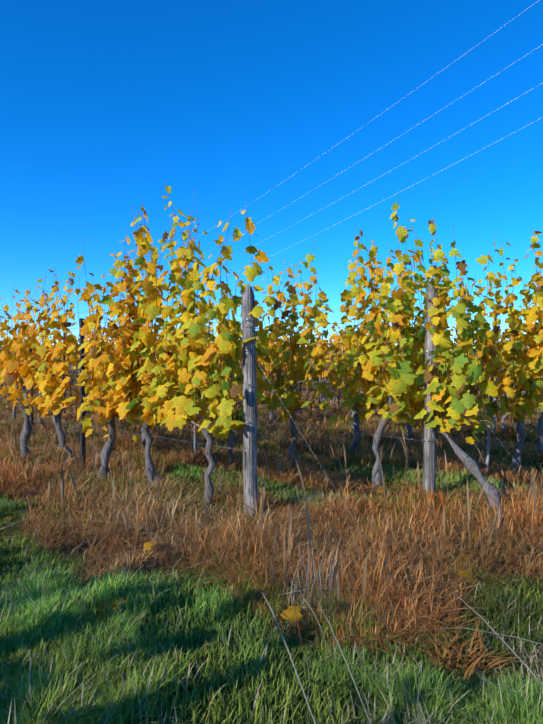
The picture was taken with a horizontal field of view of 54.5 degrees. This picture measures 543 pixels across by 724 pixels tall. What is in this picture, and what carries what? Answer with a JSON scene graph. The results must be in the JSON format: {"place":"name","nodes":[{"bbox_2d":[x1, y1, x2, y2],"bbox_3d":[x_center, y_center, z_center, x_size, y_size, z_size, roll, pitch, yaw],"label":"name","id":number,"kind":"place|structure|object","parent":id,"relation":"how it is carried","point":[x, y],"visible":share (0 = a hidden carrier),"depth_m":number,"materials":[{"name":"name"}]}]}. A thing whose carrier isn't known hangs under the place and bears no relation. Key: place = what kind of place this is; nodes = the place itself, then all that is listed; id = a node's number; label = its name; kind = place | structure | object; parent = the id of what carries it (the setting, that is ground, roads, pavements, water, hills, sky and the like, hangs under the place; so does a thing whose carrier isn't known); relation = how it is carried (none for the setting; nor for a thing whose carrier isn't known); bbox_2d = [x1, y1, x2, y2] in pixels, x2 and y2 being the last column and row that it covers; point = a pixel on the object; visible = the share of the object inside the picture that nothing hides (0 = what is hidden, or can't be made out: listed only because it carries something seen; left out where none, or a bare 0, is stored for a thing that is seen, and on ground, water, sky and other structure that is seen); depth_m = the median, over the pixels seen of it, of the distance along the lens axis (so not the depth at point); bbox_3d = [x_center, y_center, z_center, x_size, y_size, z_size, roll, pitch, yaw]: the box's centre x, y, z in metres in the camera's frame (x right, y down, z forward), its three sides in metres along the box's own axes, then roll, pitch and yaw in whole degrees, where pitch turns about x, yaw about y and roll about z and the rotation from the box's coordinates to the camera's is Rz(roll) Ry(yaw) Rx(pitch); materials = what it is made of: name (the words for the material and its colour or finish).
{"place":"outdoors","nodes":[
{"label":"outdoors","id":0,"kind":"place"},
{"bbox_2d":[0,369,542,488],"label":"dry alley grass","id":1,"kind":"structure","parent":0,"point":[169,464],"depth_m":8.71,"materials":[{"name":"brown plant"}]},
{"bbox_2d":[0,184,542,450],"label":"vine shoots","id":2,"kind":"object","parent":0,"point":[209,325],"visible":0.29,"depth_m":5.85,"materials":[{"name":"plant"}]},
{"bbox_2d":[0,186,542,623],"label":"vine leaves","id":3,"kind":"object","parent":2,"relation":"attached to","point":[174,409],"visible":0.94,"depth_m":5.76,"materials":[{"name":"yellow plant"}]},
{"bbox_2d":[0,0,542,349],"label":"sky","id":4,"kind":"structure","parent":0,"point":[105,104],"materials":[{"name":"blue"}]},
{"bbox_2d":[0,354,542,723],"bbox_3d":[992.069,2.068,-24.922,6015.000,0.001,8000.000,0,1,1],"label":"ground","id":5,"kind":"structure","parent":0,"point":[233,715],"depth_m":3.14,"materials":[{"name":"green plant"}]},
{"bbox_2d":[29,348,33,426],"bbox_3d":[-4.759,0.352,10.426,0.048,2.050,0.086,1,2,38],"label":"line post","id":6,"kind":"object","parent":5,"relation":"on","point":[31,413],"visible":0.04,"depth_m":10.44,"materials":[{"name":"wood"}]},
{"bbox_2d":[62,332,65,412],"bbox_3d":[-4.985,0.305,12.653,0.040,2.050,0.107,1,1,28],"label":"line post","id":7,"kind":"object","parent":5,"relation":"on","point":[63,373],"visible":0.15,"depth_m":12.64,"materials":[{"name":"wood"}]},
{"bbox_2d":[79,318,85,470],"bbox_3d":[-2.354,0.458,6.565,0.035,2.000,0.066,1,2,38],"label":"line post","id":8,"kind":"object","parent":5,"relation":"on","point":[82,435],"visible":0.5,"depth_m":6.55,"materials":[{"name":"wood"}]},
{"bbox_2d":[194,413,197,453],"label":"line post","id":9,"kind":"object","parent":5,"relation":"on","point":[195,440],"visible":0.06,"depth_m":7.54,"materials":[{"name":"metal"}]},
{"bbox_2d":[241,283,257,519],"bbox_3d":[-0.200,0.387,4.863,0.155,2.214,0.147,0,1,1],"label":"end post","id":10,"kind":"object","parent":5,"relation":"on","point":[249,369],"visible":0.85,"depth_m":4.81,"materials":[{"name":"grey wood"}]},
{"bbox_2d":[0,363,542,516],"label":"vine trunks","id":11,"kind":"object","parent":5,"relation":"on","point":[470,464],"visible":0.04,"depth_m":6.23,"materials":[{"name":"plant"}]},
{"bbox_2d":[0,371,542,685],"bbox_3d":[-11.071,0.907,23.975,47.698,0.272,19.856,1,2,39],"label":"dry grass","id":12,"kind":"structure","parent":5,"relation":"on","point":[276,605],"depth_m":4.26,"materials":[{"name":"brown plant"}]},
{"bbox_2d":[0,437,542,723],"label":"fallen canes","id":13,"kind":"object","parent":5,"relation":"on","point":[334,608],"visible":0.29,"depth_m":2.94,"materials":[{"name":"wood"}]},
{"bbox_2d":[0,321,542,386],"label":"trees","id":14,"kind":"object","parent":5,"relation":"on","point":[326,356],"visible":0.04,"depth_m":13.37,"materials":[{"name":"plant"}]},
{"bbox_2d":[0,299,542,528],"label":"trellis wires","id":15,"kind":"object","parent":5,"relation":"on","point":[297,381],"visible":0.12,"depth_m":6.38,"materials":[{"name":"grey metal"}]},
{"bbox_2d":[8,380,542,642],"bbox_3d":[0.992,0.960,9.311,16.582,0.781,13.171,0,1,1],"label":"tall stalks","id":16,"kind":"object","parent":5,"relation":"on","point":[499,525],"visible":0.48,"depth_m":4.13,"materials":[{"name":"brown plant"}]},
{"bbox_2d":[289,332,292,427],"bbox_3d":[0.382,0.353,10.356,0.076,2.050,0.069,1,2,38],"label":"line post","id":17,"kind":"object","parent":5,"relation":"on","point":[291,341],"visible":0.19,"depth_m":10.32,"materials":[{"name":"wood"}]},
{"bbox_2d":[282,535,353,622],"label":"grey stalks","id":18,"kind":"object","parent":5,"relation":"on","point":[307,576],"visible":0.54,"depth_m":3.12,"materials":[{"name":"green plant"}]},
{"bbox_2d":[239,317,434,496],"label":"wire fasteners","id":19,"kind":"object","parent":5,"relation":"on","point":[250,385],"visible":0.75,"depth_m":4.80,"materials":[{"name":"metal"}]},
{"bbox_2d":[422,284,437,498],"bbox_3d":[1.629,0.325,5.411,0.139,2.313,0.120,0,1,1],"label":"end post","id":20,"kind":"object","parent":5,"relation":"on","point":[429,466],"visible":0.46,"depth_m":5.38,"materials":[{"name":"grey wood"}]},
{"bbox_2d":[370,616,542,710],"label":"dry grass clump","id":21,"kind":"object","parent":5,"relation":"on","point":[473,655],"visible":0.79,"depth_m":2.52,"materials":[{"name":"brown plant"}]},
{"bbox_2d":[485,314,497,474],"bbox_3d":[2.738,0.433,6.567,0.157,2.050,0.054,0,1,-10],"label":"line post","id":22,"kind":"object","parent":5,"relation":"on","point":[489,432],"visible":0.46,"depth_m":6.55,"materials":[{"name":"metal"}]},
{"bbox_2d":[493,341,497,436],"bbox_3d":[4.038,0.372,9.490,0.060,2.050,0.083,1,2,38],"label":"line post","id":23,"kind":"object","parent":5,"relation":"on","point":[494,421],"visible":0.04,"depth_m":9.48,"materials":[{"name":"wood"}]},
{"bbox_2d":[189,1,542,280],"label":"power lines","id":24,"kind":"object","parent":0,"point":[397,137],"visible":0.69,"depth_m":17.71,"materials":[{"name":"grey metal"}]}
]}

